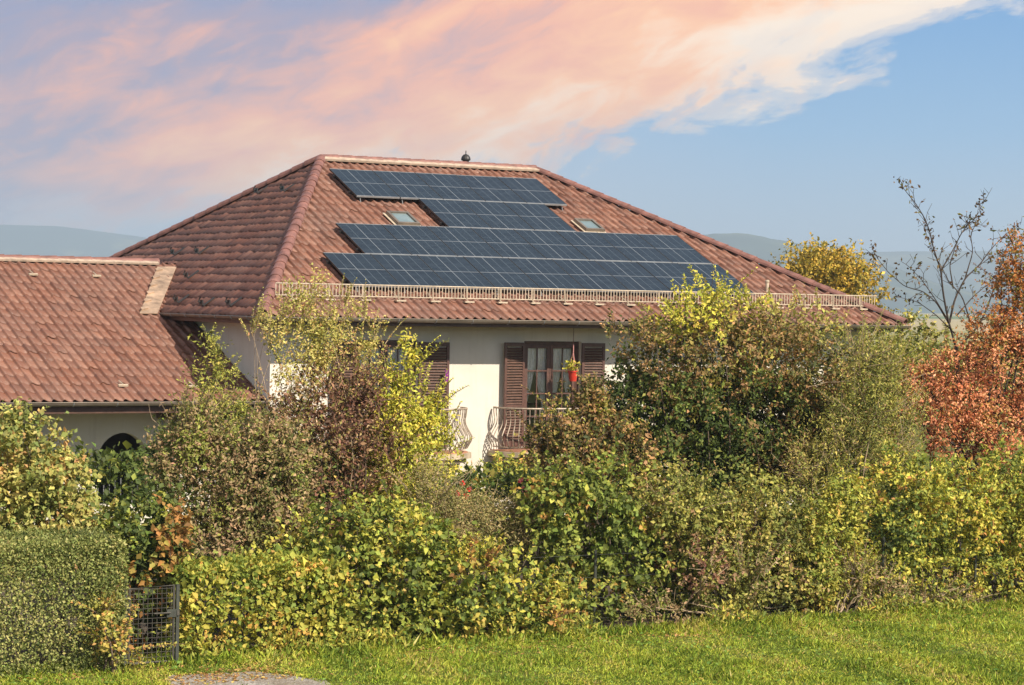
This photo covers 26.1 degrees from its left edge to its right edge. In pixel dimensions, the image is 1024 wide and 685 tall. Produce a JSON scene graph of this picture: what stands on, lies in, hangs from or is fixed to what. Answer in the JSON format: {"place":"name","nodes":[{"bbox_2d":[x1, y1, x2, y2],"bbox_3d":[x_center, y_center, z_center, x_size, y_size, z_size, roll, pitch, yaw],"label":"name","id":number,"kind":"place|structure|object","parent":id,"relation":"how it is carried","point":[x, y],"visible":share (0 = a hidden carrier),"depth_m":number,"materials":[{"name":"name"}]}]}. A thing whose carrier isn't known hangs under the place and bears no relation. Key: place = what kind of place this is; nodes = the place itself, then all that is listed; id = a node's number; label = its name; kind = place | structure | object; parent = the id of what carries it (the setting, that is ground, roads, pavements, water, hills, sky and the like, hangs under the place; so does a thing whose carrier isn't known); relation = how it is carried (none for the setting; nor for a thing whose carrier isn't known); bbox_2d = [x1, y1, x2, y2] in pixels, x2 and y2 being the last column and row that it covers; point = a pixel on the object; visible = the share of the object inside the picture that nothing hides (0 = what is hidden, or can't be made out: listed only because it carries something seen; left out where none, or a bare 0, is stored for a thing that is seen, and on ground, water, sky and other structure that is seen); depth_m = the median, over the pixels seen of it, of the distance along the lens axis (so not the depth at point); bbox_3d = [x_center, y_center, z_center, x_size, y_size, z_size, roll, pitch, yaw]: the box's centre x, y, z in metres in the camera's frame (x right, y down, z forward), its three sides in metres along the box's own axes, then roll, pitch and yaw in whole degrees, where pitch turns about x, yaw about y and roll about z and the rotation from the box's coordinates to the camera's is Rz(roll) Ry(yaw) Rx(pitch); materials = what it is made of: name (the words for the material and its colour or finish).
{"place":"outdoors","nodes":[
{"label":"outdoors","id":0,"kind":"place"},
{"bbox_2d":[0,254,264,524],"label":"side wing","id":1,"kind":"structure","parent":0,"point":[100,350],"depth_m":45.83,"materials":[{"name":"red tile"}]},
{"bbox_2d":[168,671,329,684],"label":"gravel path","id":2,"kind":"structure","parent":0,"point":[270,680],"depth_m":27.05,"materials":[{"name":"grey gravel"}]},
{"bbox_2d":[435,480,496,532],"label":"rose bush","id":3,"kind":"object","parent":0,"point":[470,488],"visible":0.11,"depth_m":38.43,"materials":[{"name":"green plant"}]},
{"bbox_2d":[109,151,909,526],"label":"house","id":4,"kind":"structure","parent":0,"point":[231,257],"depth_m":47.91,"materials":[{"name":"tile"}]},
{"bbox_2d":[323,252,400,287],"bbox_3d":[-3.170,-1.531,46.533,1.116,0.042,1.698,0,25,-29],"label":"solar panel","id":5,"kind":"object","parent":4,"relation":"attached to","point":[369,268],"visible":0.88,"depth_m":46.52,"materials":[{"name":"glass"}]},
{"bbox_2d":[329,168,399,198],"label":"solar panel","id":6,"kind":"object","parent":4,"relation":"attached to","point":[365,183],"visible":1,"depth_m":51.62,"materials":[{"name":"glass"}]},
{"bbox_2d":[335,223,411,254],"bbox_3d":[-3.042,-2.260,48.375,1.116,0.040,1.698,0,25,-29],"label":"solar panel","id":7,"kind":"object","parent":4,"relation":"attached to","point":[372,238],"visible":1,"depth_m":48.34,"materials":[{"name":"glass"}]},
{"bbox_2d":[354,340,415,444],"bbox_3d":[-2.698,1.116,45.999,1.450,2.340,0.135,0,1,-29],"label":"french door","id":8,"kind":"structure","parent":4,"relation":"in","point":[392,343],"depth_m":46.04,"materials":[{"name":"brown wood"}]},
{"bbox_2d":[372,170,442,199],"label":"solar panel","id":9,"kind":"object","parent":4,"relation":"attached to","point":[408,185],"visible":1,"depth_m":52.20,"materials":[{"name":"glass"}]},
{"bbox_2d":[371,254,447,288],"bbox_3d":[-2.186,-1.523,47.078,1.116,0.040,1.698,0,25,-29],"label":"solar panel","id":10,"kind":"object","parent":4,"relation":"attached to","point":[409,269],"visible":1,"depth_m":47.07,"materials":[{"name":"glass"}]},
{"bbox_2d":[382,224,456,255],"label":"solar panel","id":11,"kind":"object","parent":4,"relation":"attached to","point":[418,240],"visible":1,"depth_m":48.90,"materials":[{"name":"glass"}]},
{"bbox_2d":[445,369,448,381],"bbox_3d":[-1.369,0.696,46.299,0.085,0.260,0.016,0,1,-32],"label":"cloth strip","id":12,"kind":"object","parent":4,"relation":"hanging from","point":[447,374],"visible":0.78,"depth_m":46.30,"materials":[{"name":"pink fabric"}]},
{"bbox_2d":[415,173,484,200],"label":"solar panel","id":13,"kind":"object","parent":4,"relation":"attached to","point":[449,187],"visible":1,"depth_m":52.76,"materials":[{"name":"glass"}]},
{"bbox_2d":[419,198,490,227],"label":"solar panel","id":14,"kind":"object","parent":4,"relation":"attached to","point":[454,213],"visible":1,"depth_m":51.07,"materials":[{"name":"glass"}]},
{"bbox_2d":[418,255,494,289],"bbox_3d":[-1.202,-1.514,47.624,1.116,0.041,1.698,0,25,-29],"label":"solar panel","id":15,"kind":"object","parent":4,"relation":"attached to","point":[455,271],"visible":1,"depth_m":47.61,"materials":[{"name":"glass"}]},
{"bbox_2d":[427,226,501,256],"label":"solar panel","id":16,"kind":"object","parent":4,"relation":"attached to","point":[463,241],"visible":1,"depth_m":49.45,"materials":[{"name":"glass"}]},
{"bbox_2d":[457,175,525,202],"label":"solar panel","id":17,"kind":"object","parent":4,"relation":"attached to","point":[490,189],"visible":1,"depth_m":53.31,"materials":[{"name":"glass"}]},
{"bbox_2d":[462,200,533,229],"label":"solar panel","id":18,"kind":"object","parent":4,"relation":"attached to","point":[498,215],"visible":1,"depth_m":51.63,"materials":[{"name":"glass"}]},
{"bbox_2d":[463,256,539,290],"bbox_3d":[-0.217,-1.508,48.169,1.116,0.041,1.698,0,25,-29],"label":"solar panel","id":19,"kind":"object","parent":4,"relation":"attached to","point":[499,272],"visible":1,"depth_m":48.16,"materials":[{"name":"glass"}]},
{"bbox_2d":[471,228,545,258],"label":"solar panel","id":20,"kind":"object","parent":4,"relation":"attached to","point":[508,243],"visible":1,"depth_m":49.99,"materials":[{"name":"glass"}]},
{"bbox_2d":[497,177,566,205],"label":"solar panel","id":21,"kind":"object","parent":4,"relation":"attached to","point":[531,190],"visible":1,"depth_m":53.83,"materials":[{"name":"glass"}]},
{"bbox_2d":[503,202,574,230],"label":"solar panel","id":22,"kind":"object","parent":4,"relation":"attached to","point":[534,216],"visible":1,"depth_m":52.17,"materials":[{"name":"glass"}]},
{"bbox_2d":[509,258,585,291],"bbox_3d":[0.766,-1.500,48.714,1.116,0.040,1.698,0,25,-29],"label":"solar panel","id":23,"kind":"object","parent":4,"relation":"attached to","point":[545,273],"visible":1,"depth_m":48.70,"materials":[{"name":"glass"}]},
{"bbox_2d":[522,341,578,446],"bbox_3d":[0.787,1.142,47.931,1.420,2.345,0.135,0,1,-29],"label":"french door","id":24,"kind":"structure","parent":4,"relation":"in","point":[538,354],"depth_m":47.89,"materials":[{"name":"brown wood"}]},
{"bbox_2d":[514,229,588,259],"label":"solar panel","id":25,"kind":"object","parent":4,"relation":"attached to","point":[550,244],"visible":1,"depth_m":50.54,"materials":[{"name":"glass"}]},
{"bbox_2d":[561,328,580,380],"bbox_3d":[1.291,0.253,47.442,0.409,1.160,0.362,2,1,25],"label":"hanging flower pot","id":26,"kind":"object","parent":4,"relation":"hanging from","point":[572,375],"visible":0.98,"depth_m":47.42,"materials":[{"name":"red plastic"}]},
{"bbox_2d":[552,259,629,292],"bbox_3d":[1.750,-1.491,49.260,1.116,0.040,1.698,0,25,-29],"label":"solar panel","id":27,"kind":"object","parent":4,"relation":"attached to","point":[589,274],"visible":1,"depth_m":49.25,"materials":[{"name":"glass"}]},
{"bbox_2d":[556,231,630,261],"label":"solar panel","id":28,"kind":"object","parent":4,"relation":"attached to","point":[593,246],"visible":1,"depth_m":51.08,"materials":[{"name":"glass"}]},
{"bbox_2d":[595,260,671,293],"bbox_3d":[2.734,-1.481,49.806,1.116,0.040,1.698,1,25,-29],"label":"solar panel","id":29,"kind":"object","parent":4,"relation":"attached to","point":[628,275],"visible":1,"depth_m":49.79,"materials":[{"name":"glass"}]},
{"bbox_2d":[597,232,671,262],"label":"solar panel","id":30,"kind":"object","parent":4,"relation":"attached to","point":[634,247],"visible":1,"depth_m":51.63,"materials":[{"name":"glass"}]},
{"bbox_2d":[637,262,710,293],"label":"solar panel","id":31,"kind":"object","parent":4,"relation":"attached to","point":[665,273],"visible":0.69,"depth_m":50.45,"materials":[{"name":"glass"}]},
{"bbox_2d":[638,234,712,263],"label":"solar panel","id":32,"kind":"object","parent":4,"relation":"attached to","point":[674,248],"visible":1,"depth_m":52.17,"materials":[{"name":"glass"}]},
{"bbox_2d":[678,263,754,294],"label":"solar panel","id":33,"kind":"object","parent":4,"relation":"attached to","point":[704,270],"visible":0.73,"depth_m":51.08,"materials":[{"name":"glass"}]},
{"bbox_2d":[0,594,1023,684],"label":"grass","id":34,"kind":"structure","parent":0,"point":[670,663],"depth_m":29.04,"materials":[{"name":"green plant"}]},
{"bbox_2d":[0,225,1023,313],"bbox_3d":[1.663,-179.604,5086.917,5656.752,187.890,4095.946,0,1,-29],"label":"hills","id":35,"kind":"structure","parent":0,"point":[40,240],"depth_m":5043.00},
{"bbox_2d":[0,313,1023,684],"bbox_3d":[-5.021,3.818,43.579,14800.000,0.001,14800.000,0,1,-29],"label":"ground","id":36,"kind":"structure","parent":0,"point":[954,323],"depth_m":30.40,"materials":[{"name":"green plant"}]},
{"bbox_2d":[58,577,188,672],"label":"amber sprig","id":37,"kind":"object","parent":36,"relation":"on","point":[106,613],"visible":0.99,"depth_m":27.36,"materials":[{"name":"yellow plant"}]},
{"bbox_2d":[122,584,179,664],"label":"wire gate","id":38,"kind":"structure","parent":36,"relation":"on","point":[174,612],"depth_m":28.03,"materials":[{"name":"grey metal"}]},
{"bbox_2d":[18,607,1023,684],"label":"fallen leaves","id":39,"kind":"object","parent":36,"relation":"on","point":[247,669],"visible":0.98,"depth_m":27.71,"materials":[{"name":"brown plant"}]},
{"bbox_2d":[180,585,1023,658],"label":"undergrowth","id":40,"kind":"object","parent":36,"relation":"on","point":[718,618],"visible":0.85,"depth_m":31.13,"materials":[{"name":"green plant"}]},
{"bbox_2d":[768,232,904,347],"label":"golden tree","id":41,"kind":"object","parent":36,"relation":"on","point":[835,269],"visible":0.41,"depth_m":81.54,"materials":[{"name":"yellow plant"}]},
{"bbox_2d":[822,319,949,511],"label":"eave shrub","id":42,"kind":"object","parent":36,"relation":"on","point":[916,353],"visible":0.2,"depth_m":45.36,"materials":[{"name":"green plant"}]},
{"bbox_2d":[862,176,1023,555],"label":"bare tree","id":43,"kind":"object","parent":36,"relation":"on","point":[946,316],"visible":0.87,"depth_m":41.90,"materials":[{"name":"brown plant"}]},
{"bbox_2d":[896,307,1023,489],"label":"garden shrub","id":44,"kind":"object","parent":36,"relation":"on","point":[923,326],"visible":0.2,"depth_m":54.15,"materials":[{"name":"green plant"}]},
{"bbox_2d":[0,517,1023,672],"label":"garden soil","id":45,"kind":"structure","parent":0,"point":[627,623],"depth_m":33.61,"materials":[{"name":"brown soil"}]},
{"bbox_2d":[0,396,128,648],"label":"hazel shrub","id":46,"kind":"object","parent":45,"relation":"on","point":[36,496],"visible":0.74,"depth_m":29.09,"materials":[{"name":"green plant"}]},
{"bbox_2d":[0,522,133,677],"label":"clipped hedge","id":47,"kind":"object","parent":45,"relation":"on","point":[27,544],"visible":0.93,"depth_m":27.35,"materials":[{"name":"green plant"}]},
{"bbox_2d":[72,469,197,655],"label":"vine thicket","id":48,"kind":"object","parent":45,"relation":"on","point":[154,547],"visible":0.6,"depth_m":28.94,"materials":[{"name":"green plant"}]},
{"bbox_2d":[0,440,362,580],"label":"garden hedge","id":49,"kind":"object","parent":45,"relation":"on","point":[114,470],"visible":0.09,"depth_m":37.32,"materials":[{"name":"green plant"}]},
{"bbox_2d":[168,322,259,615],"bbox_3d":[-4.324,1.920,32.087,1.408,4.440,1.105,1,1,-9],"label":"spire sapling","id":50,"kind":"object","parent":45,"relation":"on","point":[214,352],"visible":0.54,"depth_m":31.92,"materials":[{"name":"green plant"}]},
{"bbox_2d":[130,375,369,628],"bbox_3d":[-3.683,2.258,31.879,4.095,3.619,3.153,0,1,-29],"label":"seedhead shrub","id":51,"kind":"object","parent":45,"relation":"on","point":[195,442],"visible":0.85,"depth_m":30.98,"materials":[{"name":"green plant"}]},
{"bbox_2d":[151,542,358,658],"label":"hornbeam hedge","id":52,"kind":"object","parent":45,"relation":"on","point":[214,572],"visible":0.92,"depth_m":29.00,"materials":[{"name":"green plant"}]},
{"bbox_2d":[239,263,410,617],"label":"whip shoots","id":53,"kind":"object","parent":45,"relation":"on","point":[320,359],"visible":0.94,"depth_m":32.41,"materials":[{"name":"green plant"}]},
{"bbox_2d":[241,334,423,614],"bbox_3d":[-2.575,1.976,32.329,2.897,4.204,1.915,0,1,-29],"label":"purple shrub","id":54,"kind":"object","parent":45,"relation":"on","point":[366,395],"visible":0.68,"depth_m":32.23,"materials":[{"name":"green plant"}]},
{"bbox_2d":[338,327,474,612],"bbox_3d":[-1.603,1.922,33.117,1.867,4.312,1.690,1,1,9],"label":"lime shrub","id":55,"kind":"object","parent":45,"relation":"on","point":[420,414],"visible":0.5,"depth_m":33.02,"materials":[{"name":"green plant"}]},
{"bbox_2d":[233,472,609,646],"bbox_3d":[-1.208,3.005,30.678,5.554,2.390,2.297,1,1,-16],"label":"creeper hedge","id":56,"kind":"object","parent":45,"relation":"on","point":[371,551],"visible":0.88,"depth_m":30.42,"materials":[{"name":"green plant"}]},
{"bbox_2d":[383,444,567,619],"bbox_3d":[-0.526,2.779,32.382,2.909,2.661,1.742,0,1,-29],"label":"wispy shrub","id":57,"kind":"object","parent":45,"relation":"on","point":[483,517],"visible":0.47,"depth_m":32.15,"materials":[{"name":"green plant"}]},
{"bbox_2d":[409,446,589,530],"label":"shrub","id":58,"kind":"object","parent":45,"relation":"on","point":[499,465],"visible":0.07,"depth_m":44.65,"materials":[{"name":"green plant"}]},
{"bbox_2d":[164,533,1023,641],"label":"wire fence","id":59,"kind":"object","parent":45,"relation":"on","point":[883,541],"visible":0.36,"depth_m":32.92,"materials":[{"name":"grey metal"}]},
{"bbox_2d":[511,368,688,597],"bbox_3d":[1.281,2.248,34.895,3.030,3.704,1.353,0,1,-29],"label":"viburnum","id":60,"kind":"object","parent":45,"relation":"on","point":[596,430],"visible":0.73,"depth_m":34.67,"materials":[{"name":"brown plant"}]},
{"bbox_2d":[496,436,717,622],"bbox_3d":[1.500,2.804,32.910,3.668,2.792,1.862,0,1,-29],"label":"ivy mound","id":61,"kind":"object","parent":45,"relation":"on","point":[609,506],"visible":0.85,"depth_m":32.46,"materials":[{"name":"green plant"}]},
{"bbox_2d":[345,458,971,566],"bbox_3d":[3.226,3.122,42.344,14.420,2.023,2.197,0,1,-29],"label":"garden hedge","id":62,"kind":"object","parent":45,"relation":"on","point":[507,479],"visible":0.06,"depth_m":40.65,"materials":[{"name":"green plant"}]},
{"bbox_2d":[626,454,862,617],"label":"mottled bank","id":63,"kind":"structure","parent":45,"relation":"on","point":[735,523],"depth_m":33.27,"materials":[{"name":"green plant"}]},
{"bbox_2d":[593,264,902,569],"bbox_3d":[4.272,1.362,38.435,6.774,5.466,4.098,0,1,-29],"label":"shrub","id":64,"kind":"object","parent":45,"relation":"on","point":[720,405],"visible":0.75,"depth_m":37.15,"materials":[{"name":"green plant"}]},
{"bbox_2d":[616,532,1000,625],"bbox_3d":[4.482,3.662,33.709,6.908,1.554,1.368,0,1,-29],"label":"brown underbrush","id":65,"kind":"object","parent":45,"relation":"on","point":[882,585],"visible":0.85,"depth_m":34.03,"materials":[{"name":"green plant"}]},
{"bbox_2d":[777,454,892,612],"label":"fresh bush","id":66,"kind":"object","parent":45,"relation":"on","point":[833,502],"visible":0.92,"depth_m":34.07,"materials":[{"name":"green plant"}]},
{"bbox_2d":[759,299,943,591],"bbox_3d":[5.673,1.708,36.562,3.216,4.885,2.097,0,1,-29],"label":"willow shrub","id":67,"kind":"object","parent":45,"relation":"on","point":[869,442],"visible":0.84,"depth_m":36.58,"materials":[{"name":"green plant"}]},
{"bbox_2d":[835,433,1023,606],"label":"hedge","id":68,"kind":"object","parent":45,"relation":"on","point":[985,508],"visible":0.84,"depth_m":35.37,"materials":[{"name":"green plant"}]},
{"bbox_2d":[887,222,1023,563],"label":"red tree","id":69,"kind":"object","parent":45,"relation":"on","point":[987,406],"visible":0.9,"depth_m":39.62,"materials":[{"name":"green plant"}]},
{"bbox_2d":[0,0,1023,251],"label":"sky","id":70,"kind":"structure","parent":0,"point":[772,119],"materials":[{"name":"blue"}]},
{"bbox_2d":[510,477,552,565],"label":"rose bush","id":71,"kind":"object","parent":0,"point":[522,487],"visible":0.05,"depth_m":39.24,"materials":[{"name":"green plant"}]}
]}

